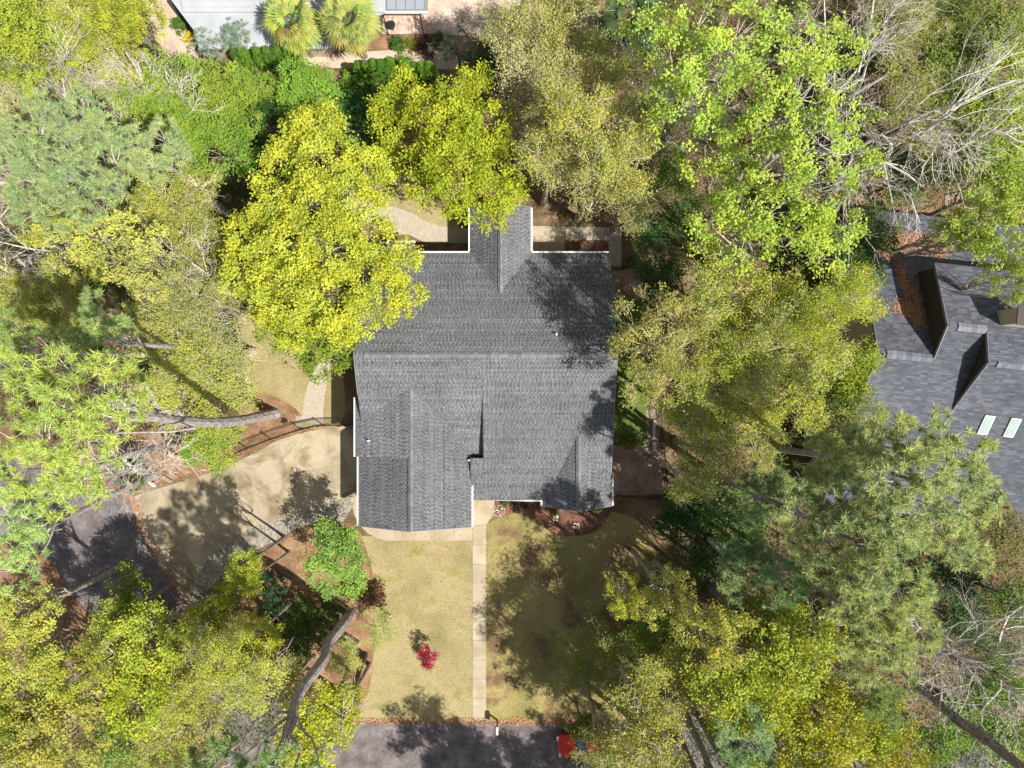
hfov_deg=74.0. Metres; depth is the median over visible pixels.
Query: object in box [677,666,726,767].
leaning trunk
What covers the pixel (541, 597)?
lawn
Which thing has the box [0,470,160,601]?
pine tree
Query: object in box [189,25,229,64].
feathery shrub
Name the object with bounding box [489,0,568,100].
budding oak tree
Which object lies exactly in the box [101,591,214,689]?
broadleaf tree
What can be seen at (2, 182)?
bare tree
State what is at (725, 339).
budding oak tree
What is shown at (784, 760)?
broadleaf tree
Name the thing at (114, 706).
broadleaf tree
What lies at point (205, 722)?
broadleaf tree
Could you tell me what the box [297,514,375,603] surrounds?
broadleaf tree
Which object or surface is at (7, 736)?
broadleaf tree
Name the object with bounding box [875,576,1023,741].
bare tree
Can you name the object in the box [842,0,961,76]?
budding oak tree
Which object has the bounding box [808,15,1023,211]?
bare tree
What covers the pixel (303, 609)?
shrub
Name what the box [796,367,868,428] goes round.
broadleaf tree
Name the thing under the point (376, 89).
broadleaf tree
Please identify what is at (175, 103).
broadleaf tree
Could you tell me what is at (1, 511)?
leaning trunk
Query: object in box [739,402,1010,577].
pine tree
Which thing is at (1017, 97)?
broadleaf tree
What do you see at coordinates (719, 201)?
broadleaf tree
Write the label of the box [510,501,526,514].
shrub
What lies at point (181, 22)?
shrub
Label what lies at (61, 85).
budding oak tree
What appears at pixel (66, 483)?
pine tree
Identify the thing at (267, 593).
shrub
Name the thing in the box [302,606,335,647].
shrub
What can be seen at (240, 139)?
broadleaf tree
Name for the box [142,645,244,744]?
budding oak tree
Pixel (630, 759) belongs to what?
budding oak tree
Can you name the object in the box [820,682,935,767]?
broadleaf tree
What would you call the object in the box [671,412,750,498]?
budding oak tree
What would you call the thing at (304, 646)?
shrub
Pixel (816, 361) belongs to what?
budding oak tree
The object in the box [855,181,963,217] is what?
straw bed
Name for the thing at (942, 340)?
neighbour house
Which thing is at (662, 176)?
broadleaf tree
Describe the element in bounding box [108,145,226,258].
budding oak tree
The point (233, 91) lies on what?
broadleaf tree
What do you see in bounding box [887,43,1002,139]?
broadleaf tree
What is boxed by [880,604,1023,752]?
bare tree
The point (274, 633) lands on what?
broadleaf tree
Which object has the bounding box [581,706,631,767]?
budding oak tree
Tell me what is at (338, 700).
broadleaf tree
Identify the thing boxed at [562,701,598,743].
broadleaf tree
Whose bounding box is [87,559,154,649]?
broadleaf tree
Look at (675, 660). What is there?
budding oak tree
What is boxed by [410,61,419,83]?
columnar evergreen
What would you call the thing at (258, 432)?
straw bed
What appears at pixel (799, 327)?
budding oak tree
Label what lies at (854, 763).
broadleaf tree
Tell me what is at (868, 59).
bare tree
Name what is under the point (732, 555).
pine tree
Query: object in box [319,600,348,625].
shrub
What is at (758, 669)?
broadleaf tree
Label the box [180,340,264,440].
budding oak tree
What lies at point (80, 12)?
budding oak tree
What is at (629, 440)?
shrub
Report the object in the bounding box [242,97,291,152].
broadleaf tree
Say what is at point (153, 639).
budding oak tree
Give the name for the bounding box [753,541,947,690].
pine tree
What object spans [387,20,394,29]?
patio planter
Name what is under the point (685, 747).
broadleaf tree
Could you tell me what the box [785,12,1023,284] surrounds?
bare tree
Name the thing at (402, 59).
columnar evergreen
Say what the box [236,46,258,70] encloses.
columnar evergreen
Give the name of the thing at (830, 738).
broadleaf tree
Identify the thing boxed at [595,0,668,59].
pine tree
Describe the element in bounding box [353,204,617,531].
brick house
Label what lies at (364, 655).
leaning trunk
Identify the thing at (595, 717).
budding oak tree
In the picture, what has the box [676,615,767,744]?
broadleaf tree
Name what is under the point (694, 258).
undergrowth
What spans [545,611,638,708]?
budding oak tree
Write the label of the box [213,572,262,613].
broadleaf tree
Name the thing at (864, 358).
broadleaf tree
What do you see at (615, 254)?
paver walk
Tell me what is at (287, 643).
leaning trunk
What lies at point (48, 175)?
pine tree
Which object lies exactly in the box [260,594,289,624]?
shrub
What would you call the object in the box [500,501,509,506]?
shrub
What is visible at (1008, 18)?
broadleaf tree
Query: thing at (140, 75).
bare tree
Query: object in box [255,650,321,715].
budding oak tree
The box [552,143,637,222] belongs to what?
budding oak tree
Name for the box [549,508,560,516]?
shrub
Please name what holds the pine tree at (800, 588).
on the ground at (642, 512)
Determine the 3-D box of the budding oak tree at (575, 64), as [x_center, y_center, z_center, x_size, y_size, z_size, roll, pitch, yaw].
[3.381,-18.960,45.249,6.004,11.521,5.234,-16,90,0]
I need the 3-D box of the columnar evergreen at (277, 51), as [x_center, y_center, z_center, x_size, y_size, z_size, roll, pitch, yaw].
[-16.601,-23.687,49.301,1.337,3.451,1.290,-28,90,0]
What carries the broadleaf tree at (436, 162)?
on the ground at (642, 512)
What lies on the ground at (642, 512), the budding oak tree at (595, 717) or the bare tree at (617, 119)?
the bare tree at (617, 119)
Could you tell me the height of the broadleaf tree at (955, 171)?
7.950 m
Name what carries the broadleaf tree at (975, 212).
on the ground at (642, 512)
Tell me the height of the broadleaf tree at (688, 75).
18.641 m
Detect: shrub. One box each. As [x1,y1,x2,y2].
[169,14,189,35]
[182,31,196,43]
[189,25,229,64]
[219,16,256,48]
[255,569,290,601]
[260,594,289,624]
[279,591,327,632]
[282,625,320,667]
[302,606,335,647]
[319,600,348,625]
[337,66,364,95]
[337,579,361,601]
[358,580,386,609]
[388,33,406,54]
[396,53,413,61]
[402,37,418,53]
[415,32,439,62]
[427,18,476,71]
[432,30,443,44]
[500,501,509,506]
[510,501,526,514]
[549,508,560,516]
[558,208,571,222]
[621,434,635,451]
[624,256,639,266]
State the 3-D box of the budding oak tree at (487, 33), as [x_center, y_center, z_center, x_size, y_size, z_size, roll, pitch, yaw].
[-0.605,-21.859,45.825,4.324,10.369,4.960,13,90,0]
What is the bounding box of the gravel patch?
[611,268,640,298]
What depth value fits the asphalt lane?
50.99 m
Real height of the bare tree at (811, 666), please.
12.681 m
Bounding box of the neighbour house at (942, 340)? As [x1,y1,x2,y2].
[809,208,1023,524]
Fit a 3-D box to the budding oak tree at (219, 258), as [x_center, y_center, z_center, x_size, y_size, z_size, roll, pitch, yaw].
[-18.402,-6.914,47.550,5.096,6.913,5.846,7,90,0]
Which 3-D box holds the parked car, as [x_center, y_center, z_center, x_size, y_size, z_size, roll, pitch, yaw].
[5.595,26.556,50.253,4.450,1.485,2.100,-8,90,0]
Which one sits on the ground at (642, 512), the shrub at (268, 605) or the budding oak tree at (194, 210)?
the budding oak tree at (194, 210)
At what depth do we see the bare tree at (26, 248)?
44.09 m
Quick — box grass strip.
[613,299,646,445]
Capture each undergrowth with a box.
[0,0,1023,767]
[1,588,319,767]
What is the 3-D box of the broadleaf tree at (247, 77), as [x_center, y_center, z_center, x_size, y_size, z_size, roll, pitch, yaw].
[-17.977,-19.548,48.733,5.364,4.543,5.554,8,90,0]
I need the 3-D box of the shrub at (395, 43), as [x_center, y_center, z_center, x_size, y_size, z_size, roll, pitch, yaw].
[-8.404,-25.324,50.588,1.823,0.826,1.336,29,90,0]
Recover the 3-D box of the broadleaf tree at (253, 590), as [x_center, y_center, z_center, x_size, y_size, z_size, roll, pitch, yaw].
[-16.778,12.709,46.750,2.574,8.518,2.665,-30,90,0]
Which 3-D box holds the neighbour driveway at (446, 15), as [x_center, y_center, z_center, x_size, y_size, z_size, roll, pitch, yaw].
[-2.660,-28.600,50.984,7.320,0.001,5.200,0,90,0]
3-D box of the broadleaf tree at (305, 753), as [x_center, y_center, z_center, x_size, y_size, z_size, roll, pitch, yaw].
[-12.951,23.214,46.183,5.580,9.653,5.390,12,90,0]
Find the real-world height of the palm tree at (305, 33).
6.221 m
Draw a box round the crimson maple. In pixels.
[416,644,439,671]
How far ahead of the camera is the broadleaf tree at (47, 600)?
40.74 m
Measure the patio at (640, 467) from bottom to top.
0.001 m
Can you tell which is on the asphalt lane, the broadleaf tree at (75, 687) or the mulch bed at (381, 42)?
the broadleaf tree at (75, 687)
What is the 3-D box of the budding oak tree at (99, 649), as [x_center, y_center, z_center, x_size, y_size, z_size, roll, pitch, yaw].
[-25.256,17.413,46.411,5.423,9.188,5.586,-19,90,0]
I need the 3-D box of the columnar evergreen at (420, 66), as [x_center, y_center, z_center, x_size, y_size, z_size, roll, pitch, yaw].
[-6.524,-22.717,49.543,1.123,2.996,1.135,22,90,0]
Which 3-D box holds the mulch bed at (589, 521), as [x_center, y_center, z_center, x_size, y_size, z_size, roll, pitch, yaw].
[3.113,9.903,50.978,9.090,0.001,3.006,0,90,0]
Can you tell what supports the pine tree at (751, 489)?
on the ground at (642, 512)
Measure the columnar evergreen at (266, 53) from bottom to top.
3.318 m
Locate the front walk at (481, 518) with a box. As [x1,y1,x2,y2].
[350,496,493,719]
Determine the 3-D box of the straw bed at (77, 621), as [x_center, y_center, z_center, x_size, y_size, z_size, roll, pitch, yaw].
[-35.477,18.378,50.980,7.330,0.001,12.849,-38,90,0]
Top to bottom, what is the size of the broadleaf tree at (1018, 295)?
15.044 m
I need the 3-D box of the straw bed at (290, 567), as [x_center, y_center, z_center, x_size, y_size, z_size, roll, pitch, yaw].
[-13.928,18.057,50.982,10.677,0.001,14.168,-27,90,0]
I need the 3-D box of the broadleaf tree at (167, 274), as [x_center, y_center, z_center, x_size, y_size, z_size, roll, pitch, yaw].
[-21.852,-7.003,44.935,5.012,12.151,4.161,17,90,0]
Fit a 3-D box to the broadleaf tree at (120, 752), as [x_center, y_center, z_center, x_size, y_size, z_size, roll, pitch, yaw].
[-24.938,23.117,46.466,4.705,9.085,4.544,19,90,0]
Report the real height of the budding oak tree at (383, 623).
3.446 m
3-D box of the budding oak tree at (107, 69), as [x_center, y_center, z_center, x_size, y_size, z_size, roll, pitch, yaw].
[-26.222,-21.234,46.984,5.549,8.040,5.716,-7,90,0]
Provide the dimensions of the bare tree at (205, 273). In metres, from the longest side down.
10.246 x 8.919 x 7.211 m
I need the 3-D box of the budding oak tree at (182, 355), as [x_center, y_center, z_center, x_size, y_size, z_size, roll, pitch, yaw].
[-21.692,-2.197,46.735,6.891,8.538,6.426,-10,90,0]
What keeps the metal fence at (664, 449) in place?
on the ground at (642, 512)
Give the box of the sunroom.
[385,0,427,13]
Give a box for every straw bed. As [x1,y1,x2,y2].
[0,554,120,692]
[124,416,245,484]
[224,522,375,714]
[233,392,300,453]
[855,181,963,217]
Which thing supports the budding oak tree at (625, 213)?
on the ground at (642, 512)
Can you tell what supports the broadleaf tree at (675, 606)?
on the lawn at (541, 597)
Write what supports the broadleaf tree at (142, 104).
on the ground at (642, 512)
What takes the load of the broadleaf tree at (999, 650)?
on the ground at (642, 512)
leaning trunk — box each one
[0,491,17,534]
[250,633,294,692]
[326,652,371,742]
[644,81,712,175]
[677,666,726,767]
[898,668,1023,767]
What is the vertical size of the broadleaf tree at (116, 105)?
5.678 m
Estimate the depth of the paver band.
50.97 m
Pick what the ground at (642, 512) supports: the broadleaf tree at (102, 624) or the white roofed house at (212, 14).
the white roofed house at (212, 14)
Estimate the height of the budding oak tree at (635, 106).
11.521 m
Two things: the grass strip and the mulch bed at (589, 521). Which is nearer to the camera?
the mulch bed at (589, 521)
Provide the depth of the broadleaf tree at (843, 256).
44.74 m
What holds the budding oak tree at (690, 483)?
on the patio at (640, 467)
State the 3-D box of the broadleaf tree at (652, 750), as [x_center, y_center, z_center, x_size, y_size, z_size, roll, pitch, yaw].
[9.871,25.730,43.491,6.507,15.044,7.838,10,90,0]
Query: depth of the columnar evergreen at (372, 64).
48.72 m
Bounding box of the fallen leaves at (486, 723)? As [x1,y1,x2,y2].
[349,717,577,726]
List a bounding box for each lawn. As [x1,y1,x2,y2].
[234,314,344,428]
[352,536,472,720]
[376,176,458,227]
[486,512,660,723]
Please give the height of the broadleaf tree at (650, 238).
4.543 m
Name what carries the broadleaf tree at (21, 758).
on the ground at (642, 512)
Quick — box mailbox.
[495,719,498,734]
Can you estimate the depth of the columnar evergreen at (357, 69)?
48.94 m
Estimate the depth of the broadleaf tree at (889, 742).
39.44 m
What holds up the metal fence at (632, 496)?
on the ground at (642, 512)
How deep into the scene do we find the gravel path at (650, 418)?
50.98 m
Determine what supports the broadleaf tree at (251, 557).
on the ground at (642, 512)
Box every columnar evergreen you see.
[229,45,249,66]
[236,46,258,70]
[251,45,270,71]
[260,45,281,75]
[271,43,291,72]
[282,48,306,73]
[352,60,365,83]
[360,61,375,85]
[368,58,384,83]
[375,58,390,84]
[383,55,399,81]
[396,56,414,84]
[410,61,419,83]
[416,60,428,86]
[423,60,438,86]
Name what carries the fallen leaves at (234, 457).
on the driveway at (265, 475)
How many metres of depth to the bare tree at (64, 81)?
41.45 m
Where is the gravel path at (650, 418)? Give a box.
[646,408,659,444]
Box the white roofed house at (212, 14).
[172,0,384,56]
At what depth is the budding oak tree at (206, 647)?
42.05 m
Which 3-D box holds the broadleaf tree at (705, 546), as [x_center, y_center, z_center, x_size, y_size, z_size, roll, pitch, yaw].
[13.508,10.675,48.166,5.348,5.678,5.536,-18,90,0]
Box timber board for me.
[161,475,171,482]
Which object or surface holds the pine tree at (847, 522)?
on the ground at (642, 512)
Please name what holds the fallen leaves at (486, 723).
on the asphalt lane
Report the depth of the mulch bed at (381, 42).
50.99 m
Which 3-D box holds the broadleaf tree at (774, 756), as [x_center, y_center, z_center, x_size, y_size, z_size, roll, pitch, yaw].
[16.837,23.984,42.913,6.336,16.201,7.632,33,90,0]
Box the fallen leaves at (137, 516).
[56,470,232,648]
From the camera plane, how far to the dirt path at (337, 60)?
50.99 m
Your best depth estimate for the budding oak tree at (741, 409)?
41.77 m
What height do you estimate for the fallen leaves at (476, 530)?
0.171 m
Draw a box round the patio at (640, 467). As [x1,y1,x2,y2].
[612,445,663,495]
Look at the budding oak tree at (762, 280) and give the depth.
38.53 m
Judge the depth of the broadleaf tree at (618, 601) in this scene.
42.21 m
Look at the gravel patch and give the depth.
50.99 m
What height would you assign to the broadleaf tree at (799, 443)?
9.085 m
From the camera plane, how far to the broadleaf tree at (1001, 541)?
45.76 m
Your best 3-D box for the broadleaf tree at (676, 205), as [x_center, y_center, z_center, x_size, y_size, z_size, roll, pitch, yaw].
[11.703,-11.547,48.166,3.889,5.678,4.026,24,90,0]
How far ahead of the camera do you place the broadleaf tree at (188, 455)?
47.90 m
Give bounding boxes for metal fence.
[224,424,353,457]
[616,495,666,499]
[658,408,667,496]
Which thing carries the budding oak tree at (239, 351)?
on the lawn at (287, 383)
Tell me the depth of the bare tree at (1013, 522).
45.59 m
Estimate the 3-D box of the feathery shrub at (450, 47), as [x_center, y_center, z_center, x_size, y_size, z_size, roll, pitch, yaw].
[-3.870,-24.000,48.855,3.193,4.302,3.666,42,90,0]
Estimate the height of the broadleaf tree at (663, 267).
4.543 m
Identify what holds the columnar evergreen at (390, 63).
on the ground at (642, 512)
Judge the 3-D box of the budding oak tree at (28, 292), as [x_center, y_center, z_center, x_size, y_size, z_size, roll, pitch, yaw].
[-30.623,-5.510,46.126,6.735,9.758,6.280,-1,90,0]
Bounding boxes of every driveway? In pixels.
[130,426,356,600]
[428,0,519,36]
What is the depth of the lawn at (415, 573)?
50.99 m
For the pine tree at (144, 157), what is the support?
on the ground at (642, 512)
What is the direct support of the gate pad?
on the ground at (642, 512)
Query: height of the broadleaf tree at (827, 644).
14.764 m
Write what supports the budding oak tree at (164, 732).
on the asphalt lane
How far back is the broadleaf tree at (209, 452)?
46.37 m
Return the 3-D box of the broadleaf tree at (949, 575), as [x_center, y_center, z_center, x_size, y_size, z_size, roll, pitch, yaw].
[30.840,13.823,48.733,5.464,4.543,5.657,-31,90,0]
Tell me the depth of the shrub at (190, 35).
50.60 m
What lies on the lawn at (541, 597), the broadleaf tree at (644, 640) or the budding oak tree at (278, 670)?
the broadleaf tree at (644, 640)
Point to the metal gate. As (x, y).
(623, 268)
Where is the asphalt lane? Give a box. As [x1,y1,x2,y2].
[0,456,1023,767]
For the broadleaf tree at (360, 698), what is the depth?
44.04 m
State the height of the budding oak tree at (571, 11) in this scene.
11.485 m
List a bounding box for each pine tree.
[0,83,186,236]
[0,306,171,377]
[0,341,280,479]
[0,416,186,525]
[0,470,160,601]
[55,286,221,376]
[103,113,231,217]
[170,607,355,767]
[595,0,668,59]
[683,649,777,767]
[688,519,779,609]
[698,456,801,545]
[711,526,822,610]
[714,427,941,614]
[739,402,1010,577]
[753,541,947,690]
[797,625,916,730]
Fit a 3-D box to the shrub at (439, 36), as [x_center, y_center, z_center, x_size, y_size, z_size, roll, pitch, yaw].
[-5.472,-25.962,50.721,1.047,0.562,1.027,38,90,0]
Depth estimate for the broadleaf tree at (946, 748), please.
42.65 m
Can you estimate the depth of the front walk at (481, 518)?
50.97 m
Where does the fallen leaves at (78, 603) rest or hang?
on the straw bed at (77, 621)
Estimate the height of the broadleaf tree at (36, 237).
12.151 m
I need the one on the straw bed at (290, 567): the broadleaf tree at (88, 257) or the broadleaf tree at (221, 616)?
the broadleaf tree at (221, 616)
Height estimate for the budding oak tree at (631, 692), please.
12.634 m
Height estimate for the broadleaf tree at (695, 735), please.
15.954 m
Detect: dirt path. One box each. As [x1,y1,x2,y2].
[143,0,200,65]
[229,49,466,69]
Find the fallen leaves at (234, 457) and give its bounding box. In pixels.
[130,424,327,494]
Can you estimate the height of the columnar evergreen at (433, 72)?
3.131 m
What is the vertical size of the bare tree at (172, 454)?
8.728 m
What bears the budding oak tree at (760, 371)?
on the ground at (642, 512)
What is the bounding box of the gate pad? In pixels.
[295,416,302,427]
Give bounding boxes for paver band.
[187,497,356,604]
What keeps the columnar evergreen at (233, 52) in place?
on the ground at (642, 512)
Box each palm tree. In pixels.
[261,0,325,59]
[314,0,383,59]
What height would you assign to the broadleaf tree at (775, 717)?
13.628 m
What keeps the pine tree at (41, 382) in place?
on the ground at (642, 512)
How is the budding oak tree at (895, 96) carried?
on the ground at (642, 512)
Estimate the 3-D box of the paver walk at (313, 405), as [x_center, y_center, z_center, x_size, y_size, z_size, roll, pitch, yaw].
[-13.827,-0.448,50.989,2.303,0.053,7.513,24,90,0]
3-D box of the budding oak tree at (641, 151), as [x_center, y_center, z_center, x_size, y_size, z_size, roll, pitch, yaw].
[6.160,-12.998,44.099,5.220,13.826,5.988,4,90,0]
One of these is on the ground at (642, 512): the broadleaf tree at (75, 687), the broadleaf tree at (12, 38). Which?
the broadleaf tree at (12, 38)
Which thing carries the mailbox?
on the ground at (642, 512)
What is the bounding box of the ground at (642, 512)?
[0,0,1023,767]
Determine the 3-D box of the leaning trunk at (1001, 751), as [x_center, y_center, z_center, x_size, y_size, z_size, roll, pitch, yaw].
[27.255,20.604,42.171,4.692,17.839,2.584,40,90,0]
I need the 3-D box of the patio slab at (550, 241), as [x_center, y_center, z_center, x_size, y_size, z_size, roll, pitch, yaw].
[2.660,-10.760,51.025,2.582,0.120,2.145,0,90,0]
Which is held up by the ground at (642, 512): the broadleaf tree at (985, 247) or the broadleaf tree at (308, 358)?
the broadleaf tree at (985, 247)
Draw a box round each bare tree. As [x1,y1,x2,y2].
[0,6,139,149]
[0,126,100,230]
[0,176,141,295]
[0,654,121,765]
[37,382,171,520]
[74,34,230,165]
[109,404,206,503]
[123,218,254,344]
[599,1,785,179]
[739,597,850,756]
[753,0,957,140]
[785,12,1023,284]
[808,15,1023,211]
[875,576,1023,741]
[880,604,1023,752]
[932,486,1023,575]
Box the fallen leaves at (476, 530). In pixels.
[0,0,1021,767]
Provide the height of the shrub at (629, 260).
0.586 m
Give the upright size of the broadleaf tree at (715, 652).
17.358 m
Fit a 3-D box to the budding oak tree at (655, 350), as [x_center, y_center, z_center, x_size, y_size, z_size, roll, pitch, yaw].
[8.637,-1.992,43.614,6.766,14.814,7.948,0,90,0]
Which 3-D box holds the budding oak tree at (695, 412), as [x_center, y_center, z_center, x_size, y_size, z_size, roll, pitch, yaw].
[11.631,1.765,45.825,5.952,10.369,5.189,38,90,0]
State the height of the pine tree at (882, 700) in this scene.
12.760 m
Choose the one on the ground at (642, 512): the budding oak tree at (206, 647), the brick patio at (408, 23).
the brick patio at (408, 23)
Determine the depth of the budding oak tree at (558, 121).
37.98 m
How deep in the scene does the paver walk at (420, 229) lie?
50.97 m
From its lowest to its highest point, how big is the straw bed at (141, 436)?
0.001 m
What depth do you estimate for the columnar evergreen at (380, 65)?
48.64 m
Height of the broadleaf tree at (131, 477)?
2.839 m
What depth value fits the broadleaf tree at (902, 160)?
45.84 m
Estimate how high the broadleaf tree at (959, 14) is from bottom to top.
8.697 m
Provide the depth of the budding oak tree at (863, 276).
39.21 m
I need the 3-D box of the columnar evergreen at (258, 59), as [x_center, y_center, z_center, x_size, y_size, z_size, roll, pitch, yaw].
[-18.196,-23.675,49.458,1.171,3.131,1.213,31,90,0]
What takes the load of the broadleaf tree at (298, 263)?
on the ground at (642, 512)
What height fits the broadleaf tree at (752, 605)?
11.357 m
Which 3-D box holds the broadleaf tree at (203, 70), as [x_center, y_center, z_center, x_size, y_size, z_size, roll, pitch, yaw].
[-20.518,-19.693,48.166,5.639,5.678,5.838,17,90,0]
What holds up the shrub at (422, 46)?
on the dirt path at (337, 60)
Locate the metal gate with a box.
[611,266,626,269]
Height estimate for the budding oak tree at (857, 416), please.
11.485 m
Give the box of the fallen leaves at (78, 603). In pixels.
[5,540,90,623]
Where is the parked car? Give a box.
[556,724,612,760]
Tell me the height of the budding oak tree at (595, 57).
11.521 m
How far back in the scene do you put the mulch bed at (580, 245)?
50.99 m
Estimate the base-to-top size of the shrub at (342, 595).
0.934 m
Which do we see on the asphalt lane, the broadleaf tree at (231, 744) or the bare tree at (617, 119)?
the broadleaf tree at (231, 744)
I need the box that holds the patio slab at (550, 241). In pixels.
[531,226,564,252]
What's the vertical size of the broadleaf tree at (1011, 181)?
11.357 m
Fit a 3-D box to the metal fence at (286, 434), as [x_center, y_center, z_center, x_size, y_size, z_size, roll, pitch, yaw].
[-16.239,3.865,50.315,10.499,1.370,0.759,-14,90,0]
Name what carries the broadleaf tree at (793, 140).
on the ground at (642, 512)
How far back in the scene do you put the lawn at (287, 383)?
50.99 m
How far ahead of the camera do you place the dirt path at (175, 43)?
50.99 m
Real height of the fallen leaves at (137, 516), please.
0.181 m
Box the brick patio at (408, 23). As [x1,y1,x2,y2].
[383,14,427,33]
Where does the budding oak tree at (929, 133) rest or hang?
on the ground at (642, 512)
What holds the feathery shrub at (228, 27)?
on the mulch bed at (381, 42)
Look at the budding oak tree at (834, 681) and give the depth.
40.65 m
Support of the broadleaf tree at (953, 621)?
on the ground at (642, 512)
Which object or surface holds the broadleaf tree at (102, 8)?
on the ground at (642, 512)
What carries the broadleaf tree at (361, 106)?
on the ground at (642, 512)
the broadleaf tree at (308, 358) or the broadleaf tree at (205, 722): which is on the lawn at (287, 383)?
the broadleaf tree at (308, 358)
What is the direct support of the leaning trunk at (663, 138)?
on the ground at (642, 512)
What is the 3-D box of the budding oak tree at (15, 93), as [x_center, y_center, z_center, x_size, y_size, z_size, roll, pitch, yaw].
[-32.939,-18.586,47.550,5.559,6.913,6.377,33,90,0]
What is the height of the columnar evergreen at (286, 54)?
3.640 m
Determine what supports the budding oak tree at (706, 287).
on the ground at (642, 512)
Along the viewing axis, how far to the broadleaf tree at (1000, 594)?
43.93 m
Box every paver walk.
[292,161,467,243]
[302,346,353,424]
[565,227,620,239]
[609,241,620,267]
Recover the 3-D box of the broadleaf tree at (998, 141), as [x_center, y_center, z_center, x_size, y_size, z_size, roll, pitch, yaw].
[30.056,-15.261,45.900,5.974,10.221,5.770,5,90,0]
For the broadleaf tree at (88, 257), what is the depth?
39.80 m
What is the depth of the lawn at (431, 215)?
50.99 m
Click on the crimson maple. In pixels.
(425, 663)
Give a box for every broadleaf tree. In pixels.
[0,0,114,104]
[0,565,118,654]
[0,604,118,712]
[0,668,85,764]
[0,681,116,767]
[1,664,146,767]
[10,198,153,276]
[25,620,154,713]
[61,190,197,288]
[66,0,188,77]
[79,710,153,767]
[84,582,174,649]
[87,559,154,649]
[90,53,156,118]
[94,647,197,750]
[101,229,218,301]
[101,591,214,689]
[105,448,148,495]
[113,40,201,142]
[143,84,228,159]
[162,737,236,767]
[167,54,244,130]
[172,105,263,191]
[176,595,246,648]
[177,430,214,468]
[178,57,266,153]
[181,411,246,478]
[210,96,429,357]
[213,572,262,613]
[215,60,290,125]
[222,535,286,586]
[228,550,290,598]
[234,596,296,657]
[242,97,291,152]
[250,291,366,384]
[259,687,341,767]
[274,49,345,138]
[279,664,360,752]
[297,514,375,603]
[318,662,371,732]
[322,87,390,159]
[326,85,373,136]
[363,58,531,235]
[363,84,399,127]
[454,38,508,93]
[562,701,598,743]
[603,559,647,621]
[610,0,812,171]
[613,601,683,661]
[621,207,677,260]
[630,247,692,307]
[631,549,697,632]
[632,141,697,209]
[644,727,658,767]
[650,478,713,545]
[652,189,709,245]
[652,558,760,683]
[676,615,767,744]
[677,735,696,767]
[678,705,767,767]
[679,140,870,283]
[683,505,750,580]
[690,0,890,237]
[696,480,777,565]
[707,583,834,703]
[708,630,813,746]
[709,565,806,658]
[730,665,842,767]
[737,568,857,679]
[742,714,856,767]
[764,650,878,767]
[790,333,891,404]
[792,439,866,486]
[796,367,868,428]
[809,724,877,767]
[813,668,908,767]
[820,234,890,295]
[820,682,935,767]
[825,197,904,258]
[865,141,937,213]
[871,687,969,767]
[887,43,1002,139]
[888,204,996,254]
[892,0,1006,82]
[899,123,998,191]
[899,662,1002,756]
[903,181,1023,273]
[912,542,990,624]
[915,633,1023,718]
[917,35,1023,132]
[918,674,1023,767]
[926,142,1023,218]
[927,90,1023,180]
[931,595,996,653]
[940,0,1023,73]
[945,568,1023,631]
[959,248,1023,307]
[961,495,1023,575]
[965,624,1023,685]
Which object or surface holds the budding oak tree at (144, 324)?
on the ground at (642, 512)
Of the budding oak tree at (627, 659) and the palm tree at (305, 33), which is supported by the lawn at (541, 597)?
the budding oak tree at (627, 659)
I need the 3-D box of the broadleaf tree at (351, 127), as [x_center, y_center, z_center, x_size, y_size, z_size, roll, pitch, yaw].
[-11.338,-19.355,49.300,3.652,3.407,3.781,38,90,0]
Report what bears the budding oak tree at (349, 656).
on the straw bed at (290, 567)
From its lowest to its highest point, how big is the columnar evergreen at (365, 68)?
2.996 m
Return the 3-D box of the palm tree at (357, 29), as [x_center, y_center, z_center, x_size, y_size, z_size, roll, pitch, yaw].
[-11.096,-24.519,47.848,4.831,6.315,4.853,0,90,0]
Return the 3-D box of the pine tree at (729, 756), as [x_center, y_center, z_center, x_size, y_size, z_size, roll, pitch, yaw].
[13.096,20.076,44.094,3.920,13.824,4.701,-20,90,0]
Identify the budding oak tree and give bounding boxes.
[0,51,72,144]
[0,248,104,341]
[17,27,121,118]
[21,262,139,358]
[32,0,147,72]
[68,610,179,699]
[77,15,153,101]
[93,255,205,358]
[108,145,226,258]
[115,360,202,438]
[116,685,218,767]
[121,298,232,398]
[140,182,237,279]
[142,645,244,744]
[143,603,212,659]
[146,252,250,355]
[177,608,275,708]
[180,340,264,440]
[181,306,261,388]
[197,239,266,317]
[212,640,300,725]
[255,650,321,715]
[324,632,366,686]
[356,602,401,656]
[472,0,534,97]
[484,30,568,137]
[488,92,545,166]
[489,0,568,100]
[507,119,596,207]
[510,64,639,194]
[524,23,608,133]
[531,0,615,83]
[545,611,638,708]
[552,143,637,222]
[567,683,630,767]
[570,25,655,133]
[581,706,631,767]
[582,108,662,216]
[591,169,673,239]
[591,628,675,715]
[598,663,692,767]
[601,633,691,754]
[603,282,726,417]
[608,79,667,163]
[626,620,721,712]
[646,384,742,458]
[648,445,718,509]
[656,251,770,344]
[662,300,773,409]
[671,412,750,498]
[705,361,789,450]
[707,254,815,342]
[710,293,825,405]
[722,416,800,474]
[737,318,865,406]
[739,264,880,370]
[746,368,837,438]
[754,627,852,729]
[780,260,891,326]
[794,391,892,449]
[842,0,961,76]
[851,49,953,135]
[863,92,969,183]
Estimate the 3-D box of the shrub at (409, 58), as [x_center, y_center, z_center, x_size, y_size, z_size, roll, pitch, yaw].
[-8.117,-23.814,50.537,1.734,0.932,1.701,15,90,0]
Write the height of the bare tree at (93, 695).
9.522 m
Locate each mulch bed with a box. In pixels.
[203,34,468,52]
[494,501,611,535]
[565,240,608,250]

